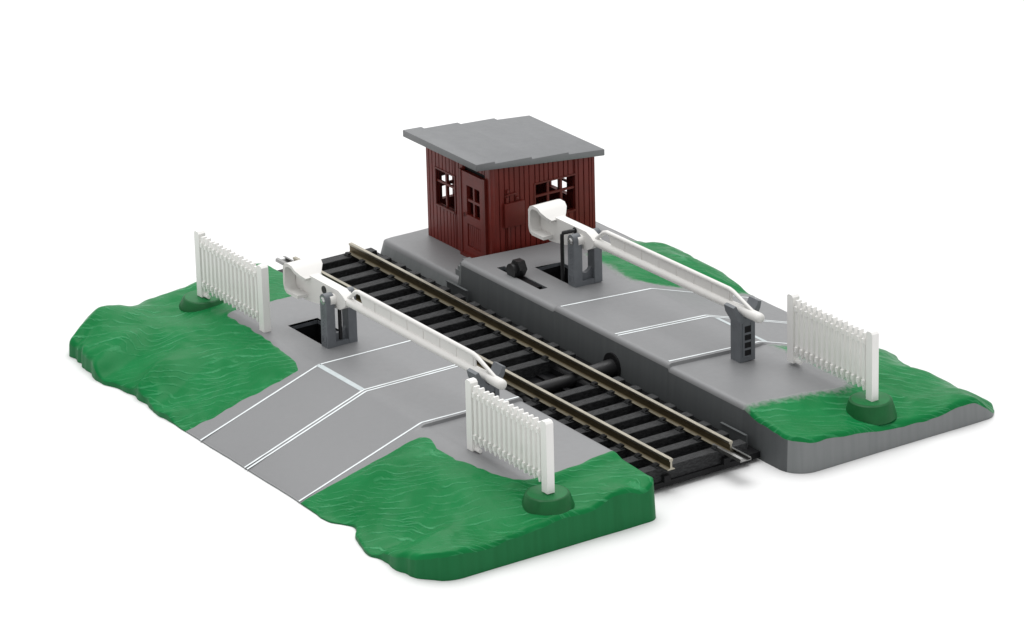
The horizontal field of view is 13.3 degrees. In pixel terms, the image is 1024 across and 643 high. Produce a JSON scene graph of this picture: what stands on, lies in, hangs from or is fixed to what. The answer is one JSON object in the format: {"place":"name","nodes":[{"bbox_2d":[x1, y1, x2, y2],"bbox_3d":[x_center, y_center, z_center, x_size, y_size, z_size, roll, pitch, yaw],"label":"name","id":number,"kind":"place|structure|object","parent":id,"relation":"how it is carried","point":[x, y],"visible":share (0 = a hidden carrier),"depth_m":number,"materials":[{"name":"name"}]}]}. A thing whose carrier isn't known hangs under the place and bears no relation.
{"place":"outdoors","nodes":[
{"label":"outdoors","id":0,"kind":"place"},
{"bbox_2d":[0,0,1023,642],"bbox_3d":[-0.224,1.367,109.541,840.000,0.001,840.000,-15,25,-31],"label":"ground","id":1,"kind":"structure","parent":0,"point":[858,164],"depth_m":118.74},
{"bbox_2d":[69,222,993,580],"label":"level crossing base","id":2,"kind":"object","parent":1,"relation":"on","point":[365,436],"visible":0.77,"depth_m":106.01,"materials":[{"name":"grey plastic"}]},
{"bbox_2d":[194,229,270,332],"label":"picket fence","id":3,"kind":"object","parent":2,"relation":"on","point":[234,279],"visible":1,"depth_m":110.32,"materials":[{"name":"white plastic"}]},
{"bbox_2d":[283,256,506,389],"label":"crossing barrier","id":4,"kind":"object","parent":2,"relation":"on","point":[305,278],"visible":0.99,"depth_m":107.95,"materials":[{"name":"white plastic"}]},
{"bbox_2d":[467,361,505,397],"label":"barrier rest","id":5,"kind":"object","parent":2,"relation":"on","point":[497,369],"visible":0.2,"depth_m":103.12,"materials":[{"name":"grey plastic"}]},
{"bbox_2d":[403,115,604,257],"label":"crossing keeper hut","id":6,"kind":"object","parent":2,"relation":"on","point":[504,173],"visible":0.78,"depth_m":115.40,"materials":[{"name":"brown plastic"}]},
{"bbox_2d":[434,166,456,213],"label":"window frame","id":7,"kind":"structure","parent":6,"relation":"in","point":[436,169],"depth_m":116.12,"materials":[{"name":"brown plastic"}]},
{"bbox_2d":[442,175,453,197],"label":"window","id":8,"kind":"structure","parent":6,"relation":"in","point":[449,181],"depth_m":117.17,"materials":[{"name":"plastic"}]},
{"bbox_2d":[458,167,487,257],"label":"door","id":9,"kind":"structure","parent":6,"relation":"in","point":[473,229],"depth_m":115.10,"materials":[{"name":"brown plastic"}]},
{"bbox_2d":[534,173,576,212],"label":"window frame","id":10,"kind":"structure","parent":6,"relation":"in","point":[574,186],"depth_m":115.41,"materials":[{"name":"brown plastic"}]},
{"bbox_2d":[549,178,566,192],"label":"window","id":11,"kind":"structure","parent":6,"relation":"in","point":[563,179],"depth_m":117.43,"materials":[{"name":"plastic"}]},
{"bbox_2d":[465,377,554,493],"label":"picket fence","id":12,"kind":"object","parent":2,"relation":"on","point":[520,439],"visible":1,"depth_m":100.67,"materials":[{"name":"white plastic"}]},
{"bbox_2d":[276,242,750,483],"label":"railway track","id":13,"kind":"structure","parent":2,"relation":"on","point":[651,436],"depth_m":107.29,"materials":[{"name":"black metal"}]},
{"bbox_2d":[505,258,541,288],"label":"control lever","id":14,"kind":"object","parent":2,"relation":"attached to","point":[517,268],"visible":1,"depth_m":112.65,"materials":[{"name":"black plastic"}]},
{"bbox_2d":[509,359,616,398],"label":"crank rod","id":15,"kind":"object","parent":2,"relation":"on","point":[607,367],"visible":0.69,"depth_m":108.01,"materials":[{"name":"black plastic"}]},
{"bbox_2d":[528,199,764,322],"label":"crossing barrier","id":16,"kind":"object","parent":2,"relation":"on","point":[550,221],"visible":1,"depth_m":111.54,"materials":[{"name":"white plastic"}]},
{"bbox_2d":[724,296,760,362],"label":"barrier rest","id":17,"kind":"object","parent":2,"relation":"on","point":[742,339],"visible":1,"depth_m":107.01,"materials":[{"name":"grey plastic"}]},
{"bbox_2d":[787,292,878,401],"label":"picket fence","id":18,"kind":"object","parent":2,"relation":"on","point":[834,345],"visible":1,"depth_m":105.44,"materials":[{"name":"white plastic"}]}
]}

